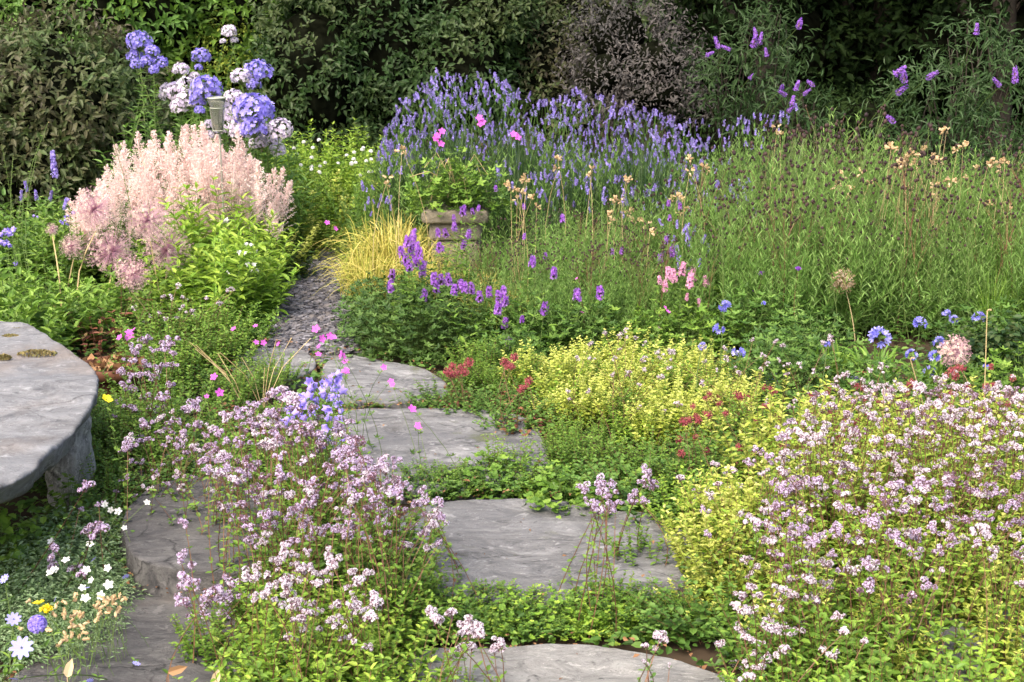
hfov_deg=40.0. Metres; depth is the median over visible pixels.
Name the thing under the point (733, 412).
marjoram
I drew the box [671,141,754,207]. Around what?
knapweed
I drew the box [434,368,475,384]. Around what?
marjoram
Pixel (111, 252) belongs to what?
allium
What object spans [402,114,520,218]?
cranesbill
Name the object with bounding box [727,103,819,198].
lavender
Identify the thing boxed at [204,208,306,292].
lime perennial
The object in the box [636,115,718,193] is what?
lavender
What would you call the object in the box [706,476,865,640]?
marjoram
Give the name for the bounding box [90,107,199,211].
astilbe
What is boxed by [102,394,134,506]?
poppy
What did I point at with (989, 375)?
marjoram
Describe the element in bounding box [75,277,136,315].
leafy perennial
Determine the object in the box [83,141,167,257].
astilbe
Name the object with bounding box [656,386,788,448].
burr plant
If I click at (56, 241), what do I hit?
leafy perennial
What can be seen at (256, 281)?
lime perennial
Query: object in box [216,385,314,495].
marjoram
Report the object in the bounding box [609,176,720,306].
knapweed
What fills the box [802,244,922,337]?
leafy perennial
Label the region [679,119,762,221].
lavender
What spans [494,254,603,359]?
betony
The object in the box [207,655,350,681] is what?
marjoram
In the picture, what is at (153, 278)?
lime perennial
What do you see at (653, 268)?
leafy perennial
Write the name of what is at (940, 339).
agapanthus
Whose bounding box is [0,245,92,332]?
leafy perennial
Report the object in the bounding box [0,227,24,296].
bellflower
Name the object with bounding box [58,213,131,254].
leafy perennial
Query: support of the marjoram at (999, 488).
on the ground at (700, 653)
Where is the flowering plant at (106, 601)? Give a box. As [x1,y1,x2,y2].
[18,592,148,681]
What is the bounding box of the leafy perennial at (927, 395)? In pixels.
[894,379,958,416]
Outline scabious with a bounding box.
[27,615,60,681]
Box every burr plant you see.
[396,357,500,414]
[448,353,542,415]
[464,363,565,439]
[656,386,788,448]
[675,391,820,491]
[683,384,791,437]
[769,381,915,444]
[808,387,899,444]
[873,363,993,424]
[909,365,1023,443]
[928,374,1023,427]
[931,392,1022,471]
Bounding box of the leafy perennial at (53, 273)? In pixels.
[0,266,81,311]
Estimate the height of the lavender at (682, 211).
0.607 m
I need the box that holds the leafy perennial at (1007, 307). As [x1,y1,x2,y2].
[968,295,1023,348]
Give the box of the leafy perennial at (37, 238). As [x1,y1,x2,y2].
[1,203,95,286]
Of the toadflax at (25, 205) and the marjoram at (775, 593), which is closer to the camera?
the marjoram at (775, 593)
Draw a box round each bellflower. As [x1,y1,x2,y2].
[0,226,21,306]
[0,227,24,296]
[226,242,273,319]
[281,369,363,540]
[322,372,372,487]
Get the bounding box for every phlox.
[122,30,171,235]
[150,126,232,223]
[158,63,209,200]
[160,106,271,181]
[180,141,270,237]
[185,74,223,239]
[191,48,229,157]
[194,68,263,233]
[200,138,304,222]
[208,25,257,163]
[210,117,303,206]
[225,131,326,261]
[232,93,275,220]
[244,58,278,197]
[248,117,292,242]
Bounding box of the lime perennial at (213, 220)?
[155,175,283,293]
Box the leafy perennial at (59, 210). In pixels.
[11,187,108,249]
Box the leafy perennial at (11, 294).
[0,268,68,338]
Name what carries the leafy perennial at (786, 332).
on the ground at (700, 653)
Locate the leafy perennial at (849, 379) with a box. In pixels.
[814,349,912,412]
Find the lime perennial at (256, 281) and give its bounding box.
[183,225,281,321]
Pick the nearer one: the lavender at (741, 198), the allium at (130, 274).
the allium at (130, 274)
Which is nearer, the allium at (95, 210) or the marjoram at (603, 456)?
the marjoram at (603, 456)
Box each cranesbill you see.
[98,327,144,405]
[178,373,238,465]
[188,324,288,405]
[281,325,360,440]
[304,220,337,271]
[318,334,389,464]
[328,271,407,327]
[330,270,413,336]
[334,284,415,351]
[338,290,440,362]
[355,266,461,338]
[358,282,479,365]
[360,364,420,453]
[385,259,497,334]
[397,296,488,366]
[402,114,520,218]
[408,404,470,505]
[427,291,506,354]
[429,272,507,324]
[545,261,641,333]
[576,277,670,358]
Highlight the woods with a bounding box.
[495,7,1016,123]
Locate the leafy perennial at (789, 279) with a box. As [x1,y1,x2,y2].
[740,233,838,317]
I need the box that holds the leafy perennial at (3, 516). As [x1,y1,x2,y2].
[0,508,42,588]
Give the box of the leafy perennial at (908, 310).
[839,249,957,339]
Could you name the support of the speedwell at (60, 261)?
on the ground at (700, 653)
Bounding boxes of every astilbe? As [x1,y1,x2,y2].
[53,144,149,291]
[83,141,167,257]
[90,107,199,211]
[100,117,218,252]
[112,124,205,294]
[163,121,248,289]
[218,128,315,284]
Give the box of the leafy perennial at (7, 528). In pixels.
[0,509,55,579]
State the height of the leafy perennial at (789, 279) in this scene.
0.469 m
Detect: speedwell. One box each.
[12,180,67,293]
[32,197,83,290]
[50,150,71,288]
[657,218,690,320]
[665,223,719,301]
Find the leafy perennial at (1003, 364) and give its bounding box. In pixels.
[948,348,1023,408]
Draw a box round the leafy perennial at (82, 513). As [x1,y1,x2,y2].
[50,502,110,551]
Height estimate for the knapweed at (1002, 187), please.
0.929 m
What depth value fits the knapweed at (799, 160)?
9.45 m
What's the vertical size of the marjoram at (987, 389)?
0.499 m
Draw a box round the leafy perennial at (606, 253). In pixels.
[564,230,662,285]
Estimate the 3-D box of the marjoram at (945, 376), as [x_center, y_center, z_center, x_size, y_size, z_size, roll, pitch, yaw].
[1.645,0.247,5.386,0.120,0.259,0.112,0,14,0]
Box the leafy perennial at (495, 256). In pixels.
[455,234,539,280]
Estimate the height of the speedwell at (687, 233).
0.514 m
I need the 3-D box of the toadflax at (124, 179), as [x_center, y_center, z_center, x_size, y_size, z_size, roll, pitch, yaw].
[-2.013,-0.593,7.327,0.109,0.928,0.127,0,14,0]
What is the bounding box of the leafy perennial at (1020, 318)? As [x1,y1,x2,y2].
[987,314,1023,375]
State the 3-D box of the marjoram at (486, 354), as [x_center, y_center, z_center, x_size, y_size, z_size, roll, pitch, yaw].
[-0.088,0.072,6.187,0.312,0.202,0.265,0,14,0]
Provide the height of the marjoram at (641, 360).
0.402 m
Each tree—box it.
[0,0,217,142]
[66,0,296,163]
[631,0,899,152]
[785,0,953,124]
[837,0,1023,162]
[1011,92,1023,128]
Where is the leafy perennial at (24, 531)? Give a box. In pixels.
[0,509,71,580]
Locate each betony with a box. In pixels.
[381,228,436,357]
[427,205,480,300]
[430,272,508,356]
[455,331,522,372]
[459,290,532,347]
[460,185,681,294]
[473,323,549,373]
[483,289,571,356]
[484,268,552,316]
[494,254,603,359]
[511,287,605,356]
[519,265,589,314]
[522,233,674,314]
[538,295,633,355]
[572,298,665,353]
[607,269,684,326]
[609,309,686,356]
[640,300,735,356]
[645,261,709,343]
[645,270,730,325]
[682,307,757,355]
[703,282,808,354]
[708,272,770,328]
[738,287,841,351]
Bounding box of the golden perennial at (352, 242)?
[332,222,385,262]
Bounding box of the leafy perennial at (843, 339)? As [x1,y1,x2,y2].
[762,308,868,380]
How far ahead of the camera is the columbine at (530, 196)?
7.39 m
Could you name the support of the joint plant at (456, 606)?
on the ground at (700, 653)
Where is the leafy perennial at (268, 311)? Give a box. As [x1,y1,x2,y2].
[223,281,285,325]
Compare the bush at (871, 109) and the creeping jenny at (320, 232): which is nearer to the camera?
the creeping jenny at (320, 232)
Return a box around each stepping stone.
[11,565,289,681]
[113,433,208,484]
[118,477,289,605]
[231,348,315,390]
[314,408,548,504]
[320,355,447,411]
[394,498,713,608]
[394,644,739,681]
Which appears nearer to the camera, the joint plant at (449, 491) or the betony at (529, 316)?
the joint plant at (449, 491)
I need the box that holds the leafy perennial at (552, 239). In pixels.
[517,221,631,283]
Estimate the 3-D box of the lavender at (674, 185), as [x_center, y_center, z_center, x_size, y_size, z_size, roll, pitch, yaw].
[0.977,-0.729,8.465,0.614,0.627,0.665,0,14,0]
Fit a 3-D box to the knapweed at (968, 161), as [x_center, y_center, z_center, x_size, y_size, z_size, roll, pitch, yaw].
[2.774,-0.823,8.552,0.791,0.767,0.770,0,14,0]
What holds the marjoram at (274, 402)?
on the ground at (700, 653)
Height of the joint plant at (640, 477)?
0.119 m
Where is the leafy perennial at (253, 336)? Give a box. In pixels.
[228,324,262,349]
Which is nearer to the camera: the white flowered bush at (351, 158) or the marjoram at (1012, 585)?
the marjoram at (1012, 585)
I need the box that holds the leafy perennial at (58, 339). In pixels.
[0,297,86,355]
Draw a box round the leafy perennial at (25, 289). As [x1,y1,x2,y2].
[5,276,44,320]
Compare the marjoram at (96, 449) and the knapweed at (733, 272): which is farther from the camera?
the knapweed at (733, 272)
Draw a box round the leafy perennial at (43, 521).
[25,510,82,548]
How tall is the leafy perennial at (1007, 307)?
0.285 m
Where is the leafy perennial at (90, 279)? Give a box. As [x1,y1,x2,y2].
[31,276,115,324]
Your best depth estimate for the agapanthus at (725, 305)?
5.99 m
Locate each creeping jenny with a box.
[243,216,320,280]
[265,208,333,258]
[283,188,329,249]
[300,221,344,239]
[305,218,353,243]
[322,219,355,243]
[324,231,358,254]
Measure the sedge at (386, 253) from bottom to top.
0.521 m
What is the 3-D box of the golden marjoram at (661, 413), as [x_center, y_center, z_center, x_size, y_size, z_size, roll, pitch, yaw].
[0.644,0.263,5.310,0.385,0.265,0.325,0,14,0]
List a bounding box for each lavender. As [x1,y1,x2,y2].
[322,98,435,258]
[343,93,424,225]
[347,182,399,265]
[351,98,427,235]
[361,180,409,244]
[367,88,433,180]
[378,73,524,264]
[386,104,510,257]
[388,72,490,230]
[402,67,483,167]
[405,71,491,172]
[439,79,575,255]
[464,71,581,186]
[467,79,578,225]
[472,69,556,181]
[478,129,587,258]
[494,167,586,245]
[496,164,578,249]
[526,95,622,244]
[530,95,618,210]
[535,86,655,252]
[538,90,624,196]
[539,90,604,186]
[557,171,670,251]
[583,176,670,256]
[586,95,717,221]
[592,129,705,230]
[598,102,680,192]
[599,101,674,185]
[601,105,677,182]
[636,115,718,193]
[642,171,706,229]
[644,179,734,240]
[646,116,709,177]
[653,119,732,181]
[659,124,731,196]
[659,131,733,205]
[673,159,739,225]
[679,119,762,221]
[683,119,730,185]
[694,180,734,204]
[707,114,781,199]
[723,111,788,173]
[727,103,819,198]
[728,179,773,239]
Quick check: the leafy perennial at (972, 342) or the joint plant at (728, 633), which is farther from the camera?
the leafy perennial at (972, 342)
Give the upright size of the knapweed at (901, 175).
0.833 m
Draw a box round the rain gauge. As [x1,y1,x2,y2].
[207,96,225,231]
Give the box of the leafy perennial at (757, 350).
[715,325,822,404]
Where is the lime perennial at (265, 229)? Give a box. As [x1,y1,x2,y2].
[217,189,299,277]
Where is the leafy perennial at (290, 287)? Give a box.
[249,257,295,307]
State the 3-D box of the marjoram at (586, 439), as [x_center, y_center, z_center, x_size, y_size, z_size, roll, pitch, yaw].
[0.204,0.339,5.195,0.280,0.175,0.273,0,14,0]
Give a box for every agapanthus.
[696,324,724,392]
[696,342,706,391]
[718,300,731,374]
[731,347,752,394]
[750,301,765,373]
[770,338,873,391]
[819,340,830,398]
[827,342,921,384]
[867,326,891,396]
[887,351,984,395]
[905,348,917,378]
[911,316,927,376]
[921,336,943,370]
[922,365,935,375]
[928,350,940,373]
[941,309,950,352]
[942,315,958,365]
[971,311,989,365]
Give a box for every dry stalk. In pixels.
[189,342,244,408]
[220,338,310,407]
[910,357,928,422]
[984,309,991,388]
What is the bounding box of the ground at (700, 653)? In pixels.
[0,117,1023,681]
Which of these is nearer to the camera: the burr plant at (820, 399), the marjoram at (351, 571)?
the marjoram at (351, 571)
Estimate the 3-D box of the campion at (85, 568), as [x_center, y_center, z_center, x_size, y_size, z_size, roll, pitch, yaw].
[-1.171,0.649,3.944,0.302,0.194,0.689,0,14,0]
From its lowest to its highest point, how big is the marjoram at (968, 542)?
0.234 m
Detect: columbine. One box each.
[373,145,429,284]
[503,155,594,294]
[604,175,681,303]
[673,124,783,281]
[830,168,873,255]
[876,126,957,325]
[945,140,1012,307]
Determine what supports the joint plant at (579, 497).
on the ground at (700, 653)
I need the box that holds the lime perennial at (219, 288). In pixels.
[167,230,256,326]
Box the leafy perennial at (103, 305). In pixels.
[0,267,117,348]
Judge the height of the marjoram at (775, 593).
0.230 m
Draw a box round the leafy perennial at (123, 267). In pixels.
[98,242,158,289]
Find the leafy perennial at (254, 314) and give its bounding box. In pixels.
[217,301,278,336]
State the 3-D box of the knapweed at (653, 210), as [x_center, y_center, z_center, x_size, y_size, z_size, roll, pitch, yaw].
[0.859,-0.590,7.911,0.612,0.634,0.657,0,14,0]
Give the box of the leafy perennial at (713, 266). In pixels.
[655,236,755,303]
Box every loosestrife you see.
[292,140,347,249]
[309,138,340,255]
[350,146,387,253]
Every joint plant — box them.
[357,393,381,407]
[373,398,393,407]
[374,460,459,503]
[386,457,487,500]
[387,456,468,486]
[399,393,428,406]
[412,586,464,627]
[413,584,493,641]
[415,463,476,487]
[419,459,491,488]
[420,466,493,498]
[428,580,519,630]
[432,568,509,613]
[433,607,458,638]
[436,605,498,643]
[437,582,510,616]
[438,454,535,498]
[442,450,518,499]
[446,610,502,642]
[451,449,559,490]
[457,580,558,636]
[462,578,546,616]
[474,605,524,637]
[475,427,554,472]
[480,469,542,497]
[481,584,584,646]
[483,589,535,615]
[485,429,526,473]
[490,595,560,644]
[499,463,578,499]
[504,464,570,488]
[507,470,556,498]
[509,596,575,634]
[510,604,588,642]
[517,580,580,616]
[519,470,593,518]
[522,459,598,502]
[530,440,666,492]
[535,463,588,491]
[537,606,587,628]
[542,468,608,501]
[546,595,610,632]
[549,481,618,509]
[551,614,588,637]
[552,585,667,645]
[559,464,609,498]
[561,582,655,640]
[563,576,678,638]
[564,581,646,627]
[565,474,639,510]
[565,611,612,643]
[572,456,702,512]
[577,575,673,619]
[577,620,620,638]
[581,453,696,506]
[603,612,646,640]
[606,463,674,510]
[610,587,698,629]
[612,613,668,640]
[619,570,759,648]
[622,454,718,507]
[624,553,832,664]
[628,473,710,508]
[632,468,700,515]
[642,588,693,616]
[645,581,741,627]
[695,597,759,656]
[705,597,743,622]
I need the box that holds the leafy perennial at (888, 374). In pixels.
[844,358,943,413]
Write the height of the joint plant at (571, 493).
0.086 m
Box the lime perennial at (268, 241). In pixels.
[204,195,290,296]
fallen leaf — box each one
[63,659,73,681]
[168,665,187,681]
[211,670,219,681]
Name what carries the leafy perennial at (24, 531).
on the ground at (700, 653)
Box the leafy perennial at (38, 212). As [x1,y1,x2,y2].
[0,196,69,252]
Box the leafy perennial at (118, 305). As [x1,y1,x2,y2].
[77,258,181,329]
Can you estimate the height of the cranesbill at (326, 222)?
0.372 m
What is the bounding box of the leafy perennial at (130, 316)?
[122,290,176,327]
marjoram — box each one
[16,480,125,597]
[30,453,126,496]
[34,486,123,523]
[55,449,288,561]
[69,453,142,514]
[78,397,297,508]
[90,334,229,460]
[91,387,169,451]
[92,434,132,481]
[93,379,159,424]
[94,420,169,479]
[95,341,176,403]
[96,386,179,413]
[98,481,150,505]
[107,322,193,387]
[110,282,257,363]
[115,291,206,361]
[118,409,232,503]
[119,430,192,478]
[121,378,214,413]
[121,423,235,528]
[130,314,223,375]
[144,457,187,486]
[148,424,219,474]
[152,337,230,403]
[161,313,244,374]
[162,518,251,681]
[163,390,244,422]
[170,409,249,466]
[172,651,231,681]
[174,416,249,447]
[178,365,263,395]
[184,407,268,441]
[186,319,266,371]
[189,312,288,343]
[192,321,271,351]
[192,400,261,431]
[193,359,269,413]
[197,406,267,534]
[201,451,257,616]
[201,601,337,681]
[204,401,272,500]
[204,585,380,672]
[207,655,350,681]
[209,358,292,387]
[212,555,361,681]
[214,398,292,431]
[215,462,363,655]
[215,611,365,681]
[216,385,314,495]
[219,621,402,681]
[220,435,370,615]
[221,425,298,454]
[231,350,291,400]
[233,546,371,615]
[236,572,364,620]
[238,391,370,502]
[239,541,346,669]
[244,396,385,571]
[250,347,305,385]
[250,396,313,419]
[257,390,370,529]
[262,574,393,669]
[265,411,325,441]
[271,531,420,622]
[272,622,390,681]
[280,553,421,681]
[280,585,425,675]
[282,395,325,413]
[298,457,467,662]
[306,568,429,681]
[308,521,427,620]
[311,435,446,606]
[311,650,348,681]
[312,636,436,681]
[315,662,415,681]
[318,441,448,571]
[327,620,467,681]
[339,589,454,674]
[342,575,444,646]
[366,549,449,607]
[377,455,485,608]
[425,605,506,681]
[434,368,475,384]
[442,338,493,375]
[442,359,484,390]
[457,336,526,376]
[464,358,507,389]
[475,363,540,377]
[482,357,527,392]
[497,337,578,393]
[508,355,592,403]
[508,399,545,417]
[511,346,560,391]
[523,395,578,431]
[527,344,618,407]
[529,353,578,390]
[529,390,577,425]
[530,408,603,455]
[533,346,578,374]
[534,424,580,467]
[544,337,604,375]
[545,379,612,430]
[548,417,627,473]
[552,372,628,430]
[555,472,644,640]
[558,357,599,392]
[562,367,624,407]
[564,350,619,379]
[566,350,666,447]
[567,330,671,434]
[571,328,622,376]
[571,416,755,525]
[575,342,649,387]
[577,433,639,478]
[578,377,656,426]
[584,361,641,405]
[586,409,642,445]
[591,338,644,377]
[595,403,759,515]
[598,396,679,450]
[602,425,673,468]
[602,464,679,565]
[603,355,664,408]
[604,322,675,373]
[611,327,653,398]
[614,356,655,388]
[617,383,664,426]
[618,392,688,447]
[622,345,685,383]
[622,437,697,476]
[623,360,680,408]
[628,340,677,378]
[628,350,719,412]
[632,377,737,451]
[633,383,677,417]
[635,460,767,528]
[637,329,696,369]
[637,629,671,681]
[638,334,711,390]
[643,369,719,424]
[644,431,737,469]
[644,457,686,492]
[653,560,733,619]
[657,337,753,391]
[659,358,737,407]
[661,460,753,556]
[661,488,745,591]
[662,347,714,389]
[662,434,741,485]
[669,340,778,418]
[670,496,782,610]
[672,342,712,378]
[673,340,776,444]
[676,460,773,548]
[677,433,816,605]
[678,397,724,443]
[682,334,744,378]
[683,367,750,398]
[683,424,860,579]
[685,354,735,387]
[686,459,771,577]
[688,429,764,467]
[693,371,753,421]
[694,394,754,440]
[694,450,758,492]
[699,446,832,556]
[704,433,834,491]
[705,371,776,416]
[705,503,903,679]
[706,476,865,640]
[708,601,821,681]
[710,356,754,386]
[711,367,770,399]
[711,386,803,449]
[715,475,866,588]
[716,568,838,671]
[722,648,884,681]
[724,573,881,681]
[725,418,801,500]
[733,601,908,681]
[735,387,878,452]
[735,582,873,681]
[743,434,850,492]
[743,582,1023,681]
[744,444,864,543]
[757,374,876,468]
[760,460,825,499]
[760,595,875,681]
[761,566,845,632]
[763,334,839,402]
[768,410,909,578]
[769,388,887,479]
[773,595,867,678]
[777,387,905,518]
[779,601,949,681]
[780,335,838,416]
[783,362,809,424]
[788,425,866,463]
[791,484,891,541]
[802,475,964,631]
[808,659,825,681]
[810,478,921,587]
[812,368,896,411]
[821,426,903,517]
[827,495,982,681]
[830,644,965,681]
[831,362,919,425]
[831,377,932,448]
[836,431,949,549]
[841,641,993,681]
[843,427,965,476]
[847,381,962,478]
[855,480,932,570]
[860,473,955,549]
[861,382,987,538]
[867,384,988,488]
[869,635,1023,681]
[879,403,973,446]
[880,446,1019,521]
[883,398,1023,584]
[883,403,1000,480]
[885,647,1007,681]
[889,471,1023,599]
[890,497,1006,574]
[895,376,1023,450]
[897,649,963,681]
[908,471,1023,635]
[927,373,948,422]
[927,452,1021,552]
[930,382,1023,492]
[932,370,1015,431]
[938,470,1023,584]
[948,385,1023,509]
[949,522,1023,681]
[953,373,1023,471]
[953,450,1019,490]
[961,411,1023,572]
[962,387,1023,469]
[964,626,1023,681]
[971,647,1012,681]
[976,401,1023,462]
[984,445,1023,542]
[990,544,1023,633]
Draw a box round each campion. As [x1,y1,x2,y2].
[0,526,93,603]
[0,547,113,631]
[0,572,83,661]
[0,583,89,653]
[0,616,75,681]
[2,505,117,563]
[4,599,112,664]
[5,526,129,603]
[21,552,134,611]
[40,571,126,620]
[44,589,136,645]
[46,499,149,637]
[52,524,126,595]
[60,499,123,557]
[61,554,130,589]
[70,572,149,614]
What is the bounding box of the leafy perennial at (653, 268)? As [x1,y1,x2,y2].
[624,238,687,303]
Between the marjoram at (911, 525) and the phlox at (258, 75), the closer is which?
the marjoram at (911, 525)
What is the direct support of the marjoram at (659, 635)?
on the ground at (700, 653)
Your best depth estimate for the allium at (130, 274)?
6.94 m
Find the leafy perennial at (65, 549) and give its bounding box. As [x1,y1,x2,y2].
[41,538,88,576]
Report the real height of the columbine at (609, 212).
0.734 m
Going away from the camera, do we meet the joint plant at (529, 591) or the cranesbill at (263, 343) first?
the joint plant at (529, 591)
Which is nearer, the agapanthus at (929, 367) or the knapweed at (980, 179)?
the agapanthus at (929, 367)
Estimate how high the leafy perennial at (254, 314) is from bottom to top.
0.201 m
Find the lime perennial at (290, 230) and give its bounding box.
[206,191,301,254]
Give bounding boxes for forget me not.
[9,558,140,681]
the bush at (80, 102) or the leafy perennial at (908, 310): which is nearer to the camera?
the leafy perennial at (908, 310)
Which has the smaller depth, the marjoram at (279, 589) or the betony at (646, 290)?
the marjoram at (279, 589)
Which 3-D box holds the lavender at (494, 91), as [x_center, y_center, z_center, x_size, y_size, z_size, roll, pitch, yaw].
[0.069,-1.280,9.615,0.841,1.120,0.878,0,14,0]
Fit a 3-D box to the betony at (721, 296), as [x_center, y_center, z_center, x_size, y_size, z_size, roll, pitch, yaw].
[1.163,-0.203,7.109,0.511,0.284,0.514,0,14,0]
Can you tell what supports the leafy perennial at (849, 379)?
on the ground at (700, 653)
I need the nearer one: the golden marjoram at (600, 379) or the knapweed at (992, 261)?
the golden marjoram at (600, 379)
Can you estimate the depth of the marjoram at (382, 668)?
3.19 m
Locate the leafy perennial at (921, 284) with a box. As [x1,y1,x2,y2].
[898,258,981,336]
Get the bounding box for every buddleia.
[682,0,821,167]
[746,59,855,165]
[844,0,1023,188]
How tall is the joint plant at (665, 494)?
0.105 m
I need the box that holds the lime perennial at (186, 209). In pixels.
[152,181,258,304]
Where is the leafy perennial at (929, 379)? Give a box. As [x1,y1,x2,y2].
[924,370,991,406]
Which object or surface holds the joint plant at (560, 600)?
on the ground at (700, 653)
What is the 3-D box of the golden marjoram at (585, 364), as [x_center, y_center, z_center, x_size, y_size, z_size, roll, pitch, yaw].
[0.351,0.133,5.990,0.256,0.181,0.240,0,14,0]
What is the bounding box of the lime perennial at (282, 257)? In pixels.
[177,214,304,316]
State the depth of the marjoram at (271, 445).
3.81 m
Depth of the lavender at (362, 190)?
8.18 m
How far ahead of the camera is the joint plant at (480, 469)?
4.86 m
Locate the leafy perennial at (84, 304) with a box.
[38,277,137,348]
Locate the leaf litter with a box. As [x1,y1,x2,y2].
[2,338,991,681]
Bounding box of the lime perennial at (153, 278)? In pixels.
[137,227,255,327]
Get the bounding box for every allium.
[45,223,61,322]
[58,234,84,290]
[70,186,118,319]
[85,226,138,291]
[115,255,152,318]
[126,197,172,314]
[141,223,193,314]
[829,268,855,340]
[937,334,972,393]
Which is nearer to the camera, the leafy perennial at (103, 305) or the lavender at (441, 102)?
the leafy perennial at (103, 305)
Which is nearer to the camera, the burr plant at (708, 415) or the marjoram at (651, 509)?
the marjoram at (651, 509)
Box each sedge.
[294,206,469,298]
[308,244,390,300]
[313,199,462,269]
[320,242,405,309]
[345,227,470,286]
[385,256,474,297]
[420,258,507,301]
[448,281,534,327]
[460,265,526,292]
[497,289,529,329]
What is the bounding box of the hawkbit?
[33,600,84,677]
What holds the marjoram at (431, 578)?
on the ground at (700, 653)
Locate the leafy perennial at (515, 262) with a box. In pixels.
[476,236,564,287]
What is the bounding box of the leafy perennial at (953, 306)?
[906,254,1012,336]
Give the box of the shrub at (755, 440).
[697,368,822,489]
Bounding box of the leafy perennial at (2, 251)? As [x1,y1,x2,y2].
[0,188,39,287]
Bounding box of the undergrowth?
[415,0,1016,124]
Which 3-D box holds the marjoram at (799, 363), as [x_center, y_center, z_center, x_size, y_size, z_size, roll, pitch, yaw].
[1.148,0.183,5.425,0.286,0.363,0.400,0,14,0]
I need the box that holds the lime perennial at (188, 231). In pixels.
[130,199,243,295]
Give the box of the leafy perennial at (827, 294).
[766,249,893,335]
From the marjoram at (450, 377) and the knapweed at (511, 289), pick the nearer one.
the marjoram at (450, 377)
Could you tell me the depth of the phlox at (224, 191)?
8.80 m
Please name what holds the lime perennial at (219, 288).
on the ground at (700, 653)
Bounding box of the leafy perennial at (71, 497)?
[34,472,107,527]
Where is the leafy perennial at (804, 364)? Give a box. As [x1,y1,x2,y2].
[746,335,854,412]
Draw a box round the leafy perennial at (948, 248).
[908,216,995,282]
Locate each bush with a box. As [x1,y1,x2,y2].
[0,0,190,238]
[181,10,268,152]
[232,0,549,167]
[256,145,329,204]
[262,173,331,239]
[270,135,353,195]
[275,148,365,223]
[276,118,368,171]
[278,125,383,203]
[292,169,377,234]
[293,136,384,206]
[297,117,382,173]
[298,143,378,223]
[305,151,397,229]
[330,140,385,203]
[493,0,620,158]
[549,0,723,164]
[664,72,929,172]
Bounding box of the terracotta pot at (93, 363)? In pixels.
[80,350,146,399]
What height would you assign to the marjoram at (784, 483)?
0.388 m
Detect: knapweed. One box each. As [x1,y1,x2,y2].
[446,220,534,295]
[461,241,558,337]
[478,211,578,284]
[481,238,509,270]
[490,204,595,308]
[507,238,611,350]
[517,214,591,257]
[526,198,627,278]
[548,202,660,315]
[565,214,646,277]
[573,237,677,338]
[580,191,637,261]
[597,196,667,267]
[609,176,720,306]
[610,178,708,259]
[612,224,725,341]
[646,163,753,283]
[648,120,831,298]
[652,164,834,339]
[656,183,739,227]
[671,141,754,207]
[682,152,742,190]
[698,145,779,231]
[700,127,867,281]
[712,122,811,199]
[714,157,902,346]
[717,121,792,184]
[719,155,805,222]
[737,129,869,283]
[744,107,858,251]
[747,134,835,190]
[750,111,932,339]
[760,136,862,223]
[776,104,942,213]
[782,125,865,198]
[785,266,805,334]
[794,130,929,227]
[798,105,891,187]
[802,163,946,336]
[804,128,849,174]
[820,123,964,256]
[827,149,955,218]
[837,150,1010,343]
[841,126,998,328]
[843,124,942,211]
[846,131,929,186]
[855,141,974,243]
[895,134,1023,245]
[907,160,1023,300]
[912,148,1022,220]
[923,137,995,218]
[924,125,999,208]
[928,147,979,182]
[931,161,1018,223]
[935,135,1023,303]
[937,156,1020,204]
[938,143,1023,241]
[948,173,1023,331]
[966,185,1023,322]
[967,153,1023,194]
[971,144,1023,208]
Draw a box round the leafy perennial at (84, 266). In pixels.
[18,224,117,290]
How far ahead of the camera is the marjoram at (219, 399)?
5.63 m
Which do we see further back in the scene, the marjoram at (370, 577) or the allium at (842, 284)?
the allium at (842, 284)
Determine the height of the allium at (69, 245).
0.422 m
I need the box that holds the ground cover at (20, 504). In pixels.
[0,222,1013,681]
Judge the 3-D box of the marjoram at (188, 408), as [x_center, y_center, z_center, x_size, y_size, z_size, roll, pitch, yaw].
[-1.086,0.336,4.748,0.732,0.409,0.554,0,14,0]
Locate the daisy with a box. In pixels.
[0,574,33,681]
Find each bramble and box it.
[53,276,157,350]
[63,299,134,355]
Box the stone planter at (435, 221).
[421,201,489,278]
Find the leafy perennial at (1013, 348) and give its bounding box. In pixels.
[999,324,1023,381]
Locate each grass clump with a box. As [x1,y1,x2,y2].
[963,263,1023,328]
[969,177,1022,217]
[980,206,1023,296]
[997,256,1023,312]
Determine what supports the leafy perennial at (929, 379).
on the ground at (700, 653)
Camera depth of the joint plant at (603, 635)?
3.76 m
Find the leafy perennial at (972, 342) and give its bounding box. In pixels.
[913,317,1011,389]
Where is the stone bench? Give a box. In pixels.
[0,321,98,510]
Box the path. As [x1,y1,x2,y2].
[257,245,362,363]
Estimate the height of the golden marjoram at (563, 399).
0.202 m
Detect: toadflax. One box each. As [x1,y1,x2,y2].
[2,147,19,277]
[9,155,25,292]
[19,123,47,285]
[23,155,37,307]
[112,136,135,297]
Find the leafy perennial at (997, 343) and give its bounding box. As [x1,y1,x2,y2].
[943,310,1023,387]
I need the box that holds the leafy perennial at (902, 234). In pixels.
[829,207,957,279]
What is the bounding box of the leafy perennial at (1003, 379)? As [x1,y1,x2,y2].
[957,341,1023,407]
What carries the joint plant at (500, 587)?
on the ground at (700, 653)
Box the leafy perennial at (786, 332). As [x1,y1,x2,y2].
[740,312,832,385]
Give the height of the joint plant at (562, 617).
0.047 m
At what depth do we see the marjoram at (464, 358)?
6.25 m
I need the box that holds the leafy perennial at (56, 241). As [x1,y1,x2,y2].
[0,201,73,285]
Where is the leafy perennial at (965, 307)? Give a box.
[920,299,1023,369]
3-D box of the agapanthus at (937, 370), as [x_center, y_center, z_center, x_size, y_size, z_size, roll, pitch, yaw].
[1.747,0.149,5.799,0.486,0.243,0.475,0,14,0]

